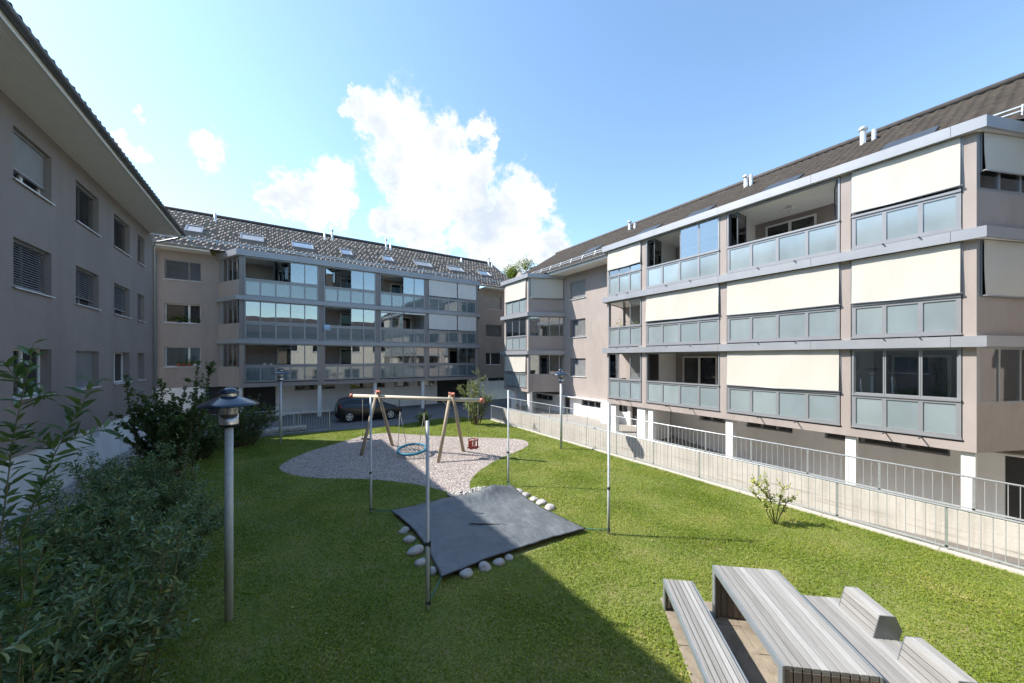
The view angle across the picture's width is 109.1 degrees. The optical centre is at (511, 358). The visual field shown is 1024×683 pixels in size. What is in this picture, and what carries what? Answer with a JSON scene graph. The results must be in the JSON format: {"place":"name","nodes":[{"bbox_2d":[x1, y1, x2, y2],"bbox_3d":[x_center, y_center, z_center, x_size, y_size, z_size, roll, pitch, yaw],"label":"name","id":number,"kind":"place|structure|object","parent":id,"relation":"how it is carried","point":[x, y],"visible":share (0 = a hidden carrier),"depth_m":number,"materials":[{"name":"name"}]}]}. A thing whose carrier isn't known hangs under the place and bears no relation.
{"place":"outdoors","nodes":[
{"label":"outdoors","id":0,"kind":"place"},
{"bbox_2d":[1,449,144,554],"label":"gravel strip","id":1,"kind":"object","parent":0,"point":[65,490],"depth_m":10.46,"materials":[{"name":"gravel"}]},
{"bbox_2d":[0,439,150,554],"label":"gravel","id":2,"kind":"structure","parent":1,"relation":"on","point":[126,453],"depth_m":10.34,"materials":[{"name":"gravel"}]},
{"bbox_2d":[136,398,518,445],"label":"road","id":3,"kind":"structure","parent":0,"point":[410,413],"depth_m":24.05,"materials":[{"name":"asphalt"}]},
{"bbox_2d":[0,0,186,525],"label":"apartment building","id":4,"kind":"structure","parent":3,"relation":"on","point":[84,213],"depth_m":10.65,"materials":[{"name":"paint"}]},
{"bbox_2d":[12,129,55,205],"bbox_3d":[-12.600,-4.987,9.484,0.330,1.325,1.840,0,0,-32],"label":"window","id":5,"kind":"structure","parent":4,"relation":"in","point":[28,162],"depth_m":9.55,"materials":[{"name":"metal"}]},
{"bbox_2d":[12,239,55,297],"bbox_3d":[-12.600,-2.328,9.484,0.330,1.245,1.840,0,0,-32],"label":"window","id":6,"kind":"structure","parent":4,"relation":"in","point":[26,259],"depth_m":9.59,"materials":[{"name":"grey metal"}]},
{"bbox_2d":[13,349,55,399],"bbox_3d":[-12.600,0.382,9.484,0.330,1.265,1.840,0,0,-32],"label":"window","id":7,"kind":"structure","parent":4,"relation":"in","point":[36,372],"depth_m":9.67,"materials":[{"name":"metal"}]},
{"bbox_2d":[75,267,101,310],"bbox_3d":[-14.299,-2.328,12.160,0.330,1.245,1.820,0,0,-32],"label":"window","id":8,"kind":"structure","parent":4,"relation":"in","point":[83,282],"depth_m":12.34,"materials":[{"name":"grey metal"}]},
{"bbox_2d":[76,183,101,236],"bbox_3d":[-14.299,-4.987,12.160,0.330,1.325,1.820,0,0,-32],"label":"window","id":9,"kind":"structure","parent":4,"relation":"in","point":[83,201],"depth_m":12.39,"materials":[{"name":"glass"}]},
{"bbox_2d":[76,351,101,389],"bbox_3d":[-14.299,0.382,12.160,0.330,1.265,1.820,0,0,-32],"label":"window","id":10,"kind":"structure","parent":4,"relation":"in","point":[84,359],"depth_m":12.26,"materials":[{"name":"grey metal"}]},
{"bbox_2d":[113,284,131,318],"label":"window","id":11,"kind":"structure","parent":4,"relation":"in","point":[118,291],"depth_m":15.06,"materials":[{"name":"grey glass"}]},
{"bbox_2d":[114,216,131,257],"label":"window","id":12,"kind":"structure","parent":4,"relation":"in","point":[118,225],"depth_m":15.06,"materials":[{"name":"grey glass"}]},
{"bbox_2d":[114,352,131,384],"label":"window","id":13,"kind":"structure","parent":4,"relation":"in","point":[118,357],"depth_m":15.16,"materials":[{"name":"glass"}]},
{"bbox_2d":[138,295,145,322],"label":"window","id":14,"kind":"structure","parent":4,"relation":"in","point":[138,295],"depth_m":17.03,"materials":[{"name":"grey metal"}]},
{"bbox_2d":[200,409,300,434],"bbox_3d":[-13.736,3.376,19.352,4.400,1.087,0.036,0,0,-30],"label":"metal railing","id":15,"kind":"object","parent":3,"relation":"on","point":[269,416],"visible":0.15,"depth_m":20.07,"materials":[{"name":"metal"}]},
{"bbox_2d":[208,425,305,437],"bbox_3d":[-13.185,3.796,18.903,4.400,0.182,0.950,0,0,-32],"label":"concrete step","id":16,"kind":"object","parent":3,"relation":"on","point":[290,428],"visible":0.41,"depth_m":19.31,"materials":[{"name":"concrete"}]},
{"bbox_2d":[202,410,329,438],"bbox_3d":[-12.481,3.370,18.402,5.906,1.099,0.040,0,0,-29],"label":"metal railing","id":17,"kind":"object","parent":3,"relation":"on","point":[298,431],"visible":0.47,"depth_m":19.12,"materials":[{"name":"metal"}]},
{"bbox_2d":[151,206,522,423],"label":"apartment building","id":18,"kind":"structure","parent":3,"relation":"on","point":[252,296],"depth_m":25.84,"materials":[{"name":"paint"}]},
{"bbox_2d":[167,314,190,322],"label":"potted plant","id":19,"kind":"object","parent":18,"relation":"on","point":[178,319],"visible":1,"depth_m":22.06,"materials":[{"name":"green plant"}]},
{"bbox_2d":[163,259,200,281],"bbox_3d":[-20.027,-5.327,22.211,1.740,1.225,0.300,0,0,-35],"label":"window","id":20,"kind":"structure","parent":18,"relation":"in","point":[174,269],"depth_m":22.23,"materials":[{"name":"metal"}]},
{"bbox_2d":[163,303,200,323],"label":"window","id":21,"kind":"structure","parent":18,"relation":"in","point":[194,311],"depth_m":22.28,"materials":[{"name":"glass"}]},
{"bbox_2d":[163,347,200,367],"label":"window","id":22,"kind":"structure","parent":18,"relation":"in","point":[173,355],"depth_m":22.25,"materials":[{"name":"glass"}]},
{"bbox_2d":[206,387,238,416],"bbox_3d":[-18.569,2.830,23.438,1.650,2.100,0.050,0,0,-35],"label":"entrance door","id":23,"kind":"structure","parent":18,"relation":"in","point":[213,391],"depth_m":23.17,"materials":[{"name":"glass"}]},
{"bbox_2d":[243,386,275,415],"bbox_3d":[-16.974,2.830,24.534,1.780,2.100,0.050,0,0,-35],"label":"entrance door","id":24,"kind":"structure","parent":18,"relation":"in","point":[268,394],"depth_m":24.60,"materials":[{"name":"glass"}]},
{"bbox_2d":[291,367,300,379],"bbox_3d":[-14.444,1.030,24.359,0.440,0.880,0.450,0,0,22],"label":"garden chair","id":25,"kind":"object","parent":18,"relation":"on","point":[292,369],"visible":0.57,"depth_m":24.16,"materials":[{"name":"white paint"}]},
{"bbox_2d":[307,367,315,378],"bbox_3d":[-13.754,1.030,24.959,0.450,0.880,0.440,0,0,-42],"label":"garden chair","id":26,"kind":"object","parent":18,"relation":"on","point":[314,370],"visible":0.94,"depth_m":24.94,"materials":[{"name":"white paint"}]},
{"bbox_2d":[294,384,334,390],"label":"window","id":27,"kind":"structure","parent":18,"relation":"in","point":[329,386],"depth_m":26.19,"materials":[{"name":"black glass"}]},
{"bbox_2d":[324,325,329,330],"bbox_3d":[-12.486,-2.063,24.606,0.402,0.438,0.172,0,0,-32],"label":"towel","id":28,"kind":"object","parent":18,"relation":"hanging from","point":[326,327],"visible":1,"depth_m":24.54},
{"bbox_2d":[329,329,339,339],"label":"potted plant","id":29,"kind":"object","parent":18,"relation":"on","point":[334,338],"visible":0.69,"depth_m":25.16,"materials":[{"name":"green plant"}]},
{"bbox_2d":[361,333,370,340],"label":"potted plant","id":30,"kind":"object","parent":18,"relation":"on","point":[367,336],"visible":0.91,"depth_m":26.36,"materials":[{"name":"green plant"}]},
{"bbox_2d":[350,382,384,388],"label":"window","id":31,"kind":"structure","parent":18,"relation":"in","point":[356,385],"depth_m":28.25,"materials":[{"name":"glass"}]},
{"bbox_2d":[394,382,407,386],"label":"window","id":32,"kind":"structure","parent":18,"relation":"in","point":[396,384],"depth_m":29.82,"materials":[{"name":"glass"}]},
{"bbox_2d":[418,381,433,385],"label":"window","id":33,"kind":"structure","parent":18,"relation":"in","point":[426,383],"depth_m":31.08,"materials":[{"name":"glass"}]},
{"bbox_2d":[437,379,466,402],"bbox_3d":[-5.364,2.830,32.517,3.000,2.100,0.050,0,0,-35],"label":"entrance door","id":34,"kind":"structure","parent":18,"relation":"in","point":[444,387],"depth_m":32.36,"materials":[{"name":"glass"}]},
{"bbox_2d":[486,296,500,309],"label":"window","id":35,"kind":"structure","parent":18,"relation":"in","point":[493,303],"depth_m":34.79,"materials":[{"name":"grey metal"}]},
{"bbox_2d":[486,353,500,364],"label":"window","id":36,"kind":"structure","parent":18,"relation":"in","point":[491,358],"depth_m":34.91,"materials":[{"name":"glass"}]},
{"bbox_2d":[486,324,501,337],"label":"window","id":37,"kind":"structure","parent":18,"relation":"in","point":[491,330],"depth_m":34.83,"materials":[{"name":"grey metal"}]},
{"bbox_2d":[488,377,503,380],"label":"window","id":38,"kind":"structure","parent":18,"relation":"in","point":[494,378],"depth_m":35.06,"materials":[{"name":"glass"}]},
{"bbox_2d":[334,397,401,421],"bbox_3d":[-9.225,3.135,23.459,3.952,1.508,2.033,0,0,-29],"label":"parked car","id":39,"kind":"object","parent":3,"relation":"on","point":[347,409],"visible":0.81,"depth_m":22.51,"materials":[{"name":"black paint"}]},
{"bbox_2d":[279,433,528,492],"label":"gravel","id":40,"kind":"structure","parent":0,"point":[417,460],"depth_m":14.02,"materials":[{"name":"gravel"}]},
{"bbox_2d":[349,390,484,462],"bbox_3d":[-4.061,2.657,14.975,6.206,2.636,1.966,0,0,17],"label":"swing frame","id":41,"kind":"object","parent":40,"relation":"on","point":[448,399],"visible":0.93,"depth_m":14.81,"materials":[{"name":"wood"}]},
{"bbox_2d":[361,398,372,439],"bbox_3d":[-6.232,2.580,15.652,0.480,1.780,0.200,0,0,17],"label":"flat swing","id":42,"kind":"object","parent":41,"relation":"hanging from","point":[362,438],"visible":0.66,"depth_m":15.71,"materials":[{"name":"rubber"}]},
{"bbox_2d":[396,400,425,455],"bbox_3d":[-4.033,2.734,14.650,1.272,2.072,1.218,0,0,-6],"label":"nest swing","id":43,"kind":"object","parent":41,"relation":"hanging from","point":[406,453],"visible":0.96,"depth_m":14.74,"materials":[{"name":"fabric"}]},
{"bbox_2d":[467,402,478,449],"bbox_3d":[-1.511,2.595,14.202,0.418,1.810,0.421,0,0,16],"label":"bucket swing","id":44,"kind":"object","parent":41,"relation":"hanging from","point":[471,447],"visible":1,"depth_m":14.24,"materials":[{"name":"plastic"}]},
{"bbox_2d":[8,417,1023,682],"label":"lawn","id":45,"kind":"structure","parent":0,"point":[458,589],"depth_m":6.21,"materials":[{"name":"plant"}]},
{"bbox_2d":[0,628,33,662],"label":"shrub","id":46,"kind":"object","parent":45,"relation":"on","point":[17,646],"visible":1,"depth_m":2.10,"materials":[{"name":"green plant"}]},
{"bbox_2d":[0,526,69,660],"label":"shrub","id":47,"kind":"object","parent":45,"relation":"on","point":[5,579],"visible":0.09,"depth_m":3.70,"materials":[{"name":"green plant"}]},
{"bbox_2d":[0,339,119,682],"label":"tall shrub","id":48,"kind":"object","parent":45,"relation":"on","point":[21,614],"visible":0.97,"depth_m":2.79,"materials":[{"name":"green plant"}]},
{"bbox_2d":[0,490,139,621],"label":"shrub","id":49,"kind":"object","parent":45,"relation":"on","point":[55,527],"visible":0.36,"depth_m":5.36,"materials":[{"name":"green plant"}]},
{"bbox_2d":[10,462,169,554],"bbox_3d":[-8.131,2.932,7.138,1.862,1.953,2.078,0,0,10],"label":"shrub","id":50,"kind":"object","parent":45,"relation":"on","point":[108,499],"visible":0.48,"depth_m":7.08,"materials":[{"name":"green plant"}]},
{"bbox_2d":[0,499,202,682],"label":"shrub","id":51,"kind":"object","parent":45,"relation":"on","point":[96,655],"visible":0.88,"depth_m":3.72,"materials":[{"name":"green plant"}]},
{"bbox_2d":[60,433,179,507],"bbox_3d":[-9.802,2.966,9.138,2.136,1.880,2.126,0,0,-32],"label":"shrub","id":52,"kind":"object","parent":45,"relation":"on","point":[134,472],"visible":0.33,"depth_m":9.01,"materials":[{"name":"green plant"}]},
{"bbox_2d":[55,502,213,631],"bbox_3d":[-5.436,3.159,5.364,1.654,1.497,1.878,0,0,-32],"label":"shrub","id":53,"kind":"object","parent":45,"relation":"on","point":[182,570],"visible":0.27,"depth_m":5.41,"materials":[{"name":"green plant"}]},
{"bbox_2d":[103,443,211,524],"bbox_3d":[-8.368,3.034,8.743,1.860,1.744,1.775,0,0,4],"label":"shrub","id":54,"kind":"object","parent":45,"relation":"on","point":[165,497],"visible":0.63,"depth_m":8.76,"materials":[{"name":"green plant"}]},
{"bbox_2d":[108,360,215,478],"bbox_3d":[-11.196,1.978,11.953,2.476,3.855,2.322,0,0,2],"label":"shrub","id":55,"kind":"object","parent":45,"relation":"on","point":[180,423],"visible":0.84,"depth_m":11.59,"materials":[{"name":"green plant"}]},
{"bbox_2d":[116,479,238,558],"bbox_3d":[-6.580,3.171,7.233,2.048,1.473,1.776,0,0,38],"label":"shrub","id":56,"kind":"object","parent":45,"relation":"on","point":[211,524],"visible":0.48,"depth_m":7.11,"materials":[{"name":"green plant"}]},
{"bbox_2d":[189,414,224,459],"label":"shrub","id":57,"kind":"object","parent":45,"relation":"on","point":[208,445],"visible":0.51,"depth_m":13.99,"materials":[{"name":"green plant"}]},
{"bbox_2d":[196,387,258,621],"bbox_3d":[-4.225,2.166,5.443,0.750,3.468,0.750,0,0,-32],"label":"street lamp","id":58,"kind":"object","parent":45,"relation":"on","point":[229,399],"visible":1,"depth_m":5.40,"materials":[{"name":"metal"}]},
{"bbox_2d":[202,393,282,447],"bbox_3d":[-11.992,2.746,16.288,2.991,2.330,2.762,0,0,-32],"label":"shrub","id":59,"kind":"object","parent":45,"relation":"on","point":[240,433],"visible":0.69,"depth_m":16.39,"materials":[{"name":"green plant"}]},
{"bbox_2d":[271,368,289,443],"bbox_3d":[-10.617,2.166,16.724,0.750,3.468,0.750,0,0,-5],"label":"street lamp","id":60,"kind":"object","parent":45,"relation":"on","point":[280,378],"visible":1,"depth_m":16.68,"materials":[{"name":"grey metal"}]},
{"bbox_2d":[369,397,371,513],"bbox_3d":[-3.559,2.458,9.206,0.072,2.985,0.096,0,0,10],"label":"awning pole","id":61,"kind":"object","parent":45,"relation":"on","point":[370,490],"visible":0.85,"depth_m":9.18,"materials":[{"name":"metal"}]},
{"bbox_2d":[398,526,409,533],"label":"boulder","id":62,"kind":"object","parent":45,"relation":"on","point":[404,530],"visible":0.94,"depth_m":8.15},
{"bbox_2d":[403,535,415,543],"bbox_3d":[-2.195,3.874,7.789,0.263,0.175,0.277,0,0,-17],"label":"boulder","id":63,"kind":"object","parent":45,"relation":"on","point":[408,539],"visible":0.92,"depth_m":7.70,"materials":[{"name":"stone"}]},
{"bbox_2d":[407,544,423,555],"bbox_3d":[-1.936,3.868,7.330,0.328,0.201,0.317,0,0,-1],"label":"boulder","id":64,"kind":"object","parent":45,"relation":"on","point":[417,549],"visible":0.93,"depth_m":7.25,"materials":[{"name":"stone"}]},
{"bbox_2d":[414,558,425,566],"bbox_3d":[-1.745,3.877,6.929,0.250,0.139,0.228,0,0,-38],"label":"boulder","id":65,"kind":"object","parent":45,"relation":"on","point":[420,562],"visible":0.88,"depth_m":6.86,"materials":[{"name":"stone"}]},
{"bbox_2d":[414,410,431,423],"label":"bush","id":66,"kind":"object","parent":45,"relation":"on","point":[421,420],"visible":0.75,"depth_m":21.48,"materials":[{"name":"green plant"}]},
{"bbox_2d":[425,421,430,609],"bbox_3d":[-1.301,2.458,5.664,0.096,2.985,0.072,0,0,23],"label":"awning pole","id":67,"kind":"object","parent":45,"relation":"on","point":[428,569],"visible":0.84,"depth_m":5.65,"materials":[{"name":"metal"}]},
{"bbox_2d":[425,577,441,603],"bbox_3d":[-1.279,3.813,5.985,0.078,0.083,0.716,0,0,6],"label":"cord","id":68,"kind":"object","parent":67,"relation":"attached to","point":[434,589],"visible":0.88,"depth_m":6.04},
{"bbox_2d":[425,566,437,575],"bbox_3d":[-1.468,3.875,6.643,0.256,0.155,0.225,0,0,30],"label":"boulder","id":69,"kind":"object","parent":45,"relation":"on","point":[434,570],"visible":0.63,"depth_m":6.58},
{"bbox_2d":[459,568,472,578],"bbox_3d":[-0.813,3.874,6.572,0.280,0.132,0.257,0,0,-45],"label":"boulder","id":70,"kind":"object","parent":45,"relation":"on","point":[466,573],"visible":0.98,"depth_m":6.50,"materials":[{"name":"stone"}]},
{"bbox_2d":[447,486,485,496],"bbox_3d":[-1.252,3.851,10.516,1.241,0.153,0.498,0,0,-32],"label":"rubble","id":71,"kind":"object","parent":45,"relation":"on","point":[461,492],"visible":0.67,"depth_m":10.47,"materials":[{"name":"stone"}]},
{"bbox_2d":[456,369,496,424],"bbox_3d":[-2.126,2.227,21.505,2.548,3.358,1.749,0,0,6],"label":"young tree","id":72,"kind":"object","parent":45,"relation":"on","point":[475,409],"visible":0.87,"depth_m":21.49,"materials":[{"name":"green plant"}]},
{"bbox_2d":[478,561,491,571],"bbox_3d":[-0.509,3.875,6.776,0.224,0.178,0.288,0,0,-29],"label":"boulder","id":73,"kind":"object","parent":45,"relation":"on","point":[483,566],"visible":0.98,"depth_m":6.72,"materials":[{"name":"stone"}]},
{"bbox_2d":[492,558,504,566],"bbox_3d":[-0.246,3.879,6.926,0.248,0.146,0.213,0,0,-14],"label":"boulder","id":74,"kind":"object","parent":45,"relation":"on","point":[499,562],"visible":0.95,"depth_m":6.87,"materials":[{"name":"stone"}]},
{"bbox_2d":[506,390,509,484],"bbox_3d":[-0.123,2.458,11.186,0.096,2.985,0.072,0,0,15],"label":"awning pole","id":75,"kind":"object","parent":45,"relation":"on","point":[507,453],"visible":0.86,"depth_m":11.16,"materials":[{"name":"metal"}]},
{"bbox_2d":[504,554,512,560],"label":"boulder","id":76,"kind":"object","parent":45,"relation":"on","point":[508,557],"visible":0.96,"depth_m":7.07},
{"bbox_2d":[200,425,823,673],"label":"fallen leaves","id":77,"kind":"object","parent":45,"relation":"on","point":[478,572],"visible":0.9,"depth_m":7.48,"materials":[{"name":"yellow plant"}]},
{"bbox_2d":[522,492,530,497],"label":"boulder","id":78,"kind":"object","parent":45,"relation":"on","point":[525,494],"visible":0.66,"depth_m":10.26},
{"bbox_2d":[530,496,537,501],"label":"boulder","id":79,"kind":"object","parent":45,"relation":"on","point":[533,498],"visible":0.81,"depth_m":9.98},
{"bbox_2d":[536,499,546,505],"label":"boulder","id":80,"kind":"object","parent":45,"relation":"on","point":[540,502],"visible":0.83,"depth_m":9.70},
{"bbox_2d":[545,503,554,510],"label":"boulder","id":81,"kind":"object","parent":45,"relation":"on","point":[550,507],"visible":0.83,"depth_m":9.38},
{"bbox_2d":[552,369,569,448],"bbox_3d":[2.119,2.166,15.713,0.750,3.468,0.750,0,0,22],"label":"street lamp","id":82,"kind":"object","parent":45,"relation":"on","point":[563,373],"visible":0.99,"depth_m":15.66,"materials":[{"name":"grey metal"}]},
{"bbox_2d":[607,402,609,534],"bbox_3d":[2.146,2.458,8.079,0.072,2.985,0.096,0,0,8],"label":"awning pole","id":83,"kind":"object","parent":45,"relation":"on","point":[608,510],"visible":0.88,"depth_m":8.07,"materials":[{"name":"metal"}]},
{"bbox_2d":[748,472,799,523],"bbox_3d":[6.140,3.299,8.572,1.100,1.213,0.536,0,0,18],"label":"sparse bush","id":84,"kind":"object","parent":45,"relation":"on","point":[770,498],"visible":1,"depth_m":8.59,"materials":[{"name":"green plant"}]},
{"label":"sand","id":85,"kind":"structure","parent":45,"relation":"on","visible":0},
{"bbox_2d":[391,485,585,577],"bbox_3d":[-0.686,3.676,8.656,3.468,0.316,3.378,0,0,-32],"label":"tarpaulin","id":86,"kind":"object","parent":85,"relation":"on","point":[476,527],"visible":0.98,"depth_m":8.23,"materials":[{"name":"fabric"}]},
{"bbox_2d":[8,0,1023,287],"label":"sky","id":87,"kind":"structure","parent":0,"point":[502,131],"materials":[{"name":"blue"}]},
{"bbox_2d":[497,405,739,459],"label":"arcade floor","id":88,"kind":"structure","parent":0,"point":[630,429],"depth_m":21.61,"materials":[{"name":"concrete"}]},
{"bbox_2d":[500,72,1023,521],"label":"apartment building","id":89,"kind":"structure","parent":88,"relation":"on","point":[787,304],"depth_m":12.06,"materials":[{"name":"paint"}]},
{"bbox_2d":[536,393,552,400],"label":"window","id":90,"kind":"structure","parent":89,"relation":"in","point":[540,396],"depth_m":28.09,"materials":[{"name":"glass"}]},
{"bbox_2d":[565,397,569,412],"bbox_3d":[4.028,3.248,25.832,0.050,1.194,0.700,0,0,-32],"label":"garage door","id":91,"kind":"structure","parent":89,"relation":"in","point":[567,399],"depth_m":25.92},
{"bbox_2d":[569,280,584,300],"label":"window","id":92,"kind":"structure","parent":89,"relation":"in","point":[578,288],"depth_m":24.81,"materials":[{"name":"metal"}]},
{"bbox_2d":[570,318,585,337],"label":"window","id":93,"kind":"structure","parent":89,"relation":"in","point":[578,325],"depth_m":24.86,"materials":[{"name":"metal"}]},
{"bbox_2d":[571,358,584,376],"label":"window","id":94,"kind":"structure","parent":89,"relation":"in","point":[578,364],"depth_m":24.83,"materials":[{"name":"metal"}]},
{"bbox_2d":[582,400,600,407],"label":"window","id":95,"kind":"structure","parent":89,"relation":"in","point":[584,402],"depth_m":23.83,"materials":[{"name":"glass"}]},
{"bbox_2d":[619,405,626,411],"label":"window","id":96,"kind":"structure","parent":89,"relation":"in","point":[623,408],"depth_m":21.58,"materials":[{"name":"glass"}]},
{"bbox_2d":[632,406,636,424],"bbox_3d":[7.190,3.248,20.851,0.050,1.194,0.700,0,0,-32],"label":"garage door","id":97,"kind":"structure","parent":89,"relation":"in","point":[634,409],"depth_m":21.01,"materials":[{"name":"glass"}]},
{"bbox_2d":[700,416,725,422],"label":"window","id":98,"kind":"structure","parent":89,"relation":"in","point":[721,420],"depth_m":17.10,"materials":[{"name":"glass"}]},
{"bbox_2d":[747,422,792,432],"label":"window","id":99,"kind":"structure","parent":89,"relation":"in","point":[785,429],"depth_m":15.13,"materials":[{"name":"glass"}]},
{"bbox_2d":[826,433,949,455],"bbox_3d":[12.511,2.805,12.325,0.064,0.290,3.000,0,0,-32],"label":"window","id":100,"kind":"structure","parent":89,"relation":"in","point":[927,449],"depth_m":12.00,"materials":[{"name":"glass"}]},
{"bbox_2d":[1005,456,1023,521],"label":"garage door","id":101,"kind":"structure","parent":89,"relation":"in","point":[1014,466],"depth_m":10.13,"materials":[{"name":"metal"}]},
{"bbox_2d":[660,597,777,682],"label":"paving","id":102,"kind":"structure","parent":0,"point":[755,661],"depth_m":4.86,"materials":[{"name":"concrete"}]},
{"bbox_2d":[663,579,748,682],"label":"bench","id":103,"kind":"object","parent":102,"relation":"on","point":[714,658],"visible":1,"depth_m":4.53,"materials":[{"name":"wood"}]},
{"bbox_2d":[712,565,882,682],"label":"picnic table","id":104,"kind":"object","parent":102,"relation":"on","point":[802,639],"visible":1,"depth_m":4.25,"materials":[{"name":"wood"}]},
{"bbox_2d":[802,586,977,682],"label":"bench","id":105,"kind":"object","parent":102,"relation":"on","point":[865,626],"visible":0.89,"depth_m":4.38,"materials":[{"name":"wood"}]},
{"bbox_2d":[804,507,1023,569],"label":"ramp path","id":106,"kind":"structure","parent":0,"point":[1010,559],"depth_m":7.82,"materials":[{"name":"concrete"}]},
{"bbox_3d":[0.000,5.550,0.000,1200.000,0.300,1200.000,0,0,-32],"label":"ground","id":107,"kind":"structure","parent":0,"visible":0},
{"bbox_2d":[502,255,537,278],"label":"broadleaf tree","id":108,"kind":"object","parent":107,"relation":"on","point":[513,272],"visible":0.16,"depth_m":53.29,"materials":[{"name":"green plant"}]},
{"bbox_2d":[490,419,1023,575],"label":"kerb","id":109,"kind":"structure","parent":107,"relation":"on","point":[949,551],"depth_m":8.76,"materials":[{"name":"concrete"}]},
{"bbox_2d":[491,405,1023,568],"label":"metal railing","id":110,"kind":"object","parent":109,"relation":"on","point":[946,546],"visible":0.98,"depth_m":8.80,"materials":[{"name":"metal"}]},
{"bbox_2d":[503,408,1023,558],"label":"concrete wall","id":111,"kind":"structure","parent":107,"relation":"on","point":[729,470],"depth_m":10.06,"materials":[{"name":"concrete"}]},
{"bbox_2d":[509,398,1023,520],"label":"metal railing","id":112,"kind":"object","parent":111,"relation":"on","point":[923,469],"visible":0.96,"depth_m":10.15,"materials":[{"name":"metal"}]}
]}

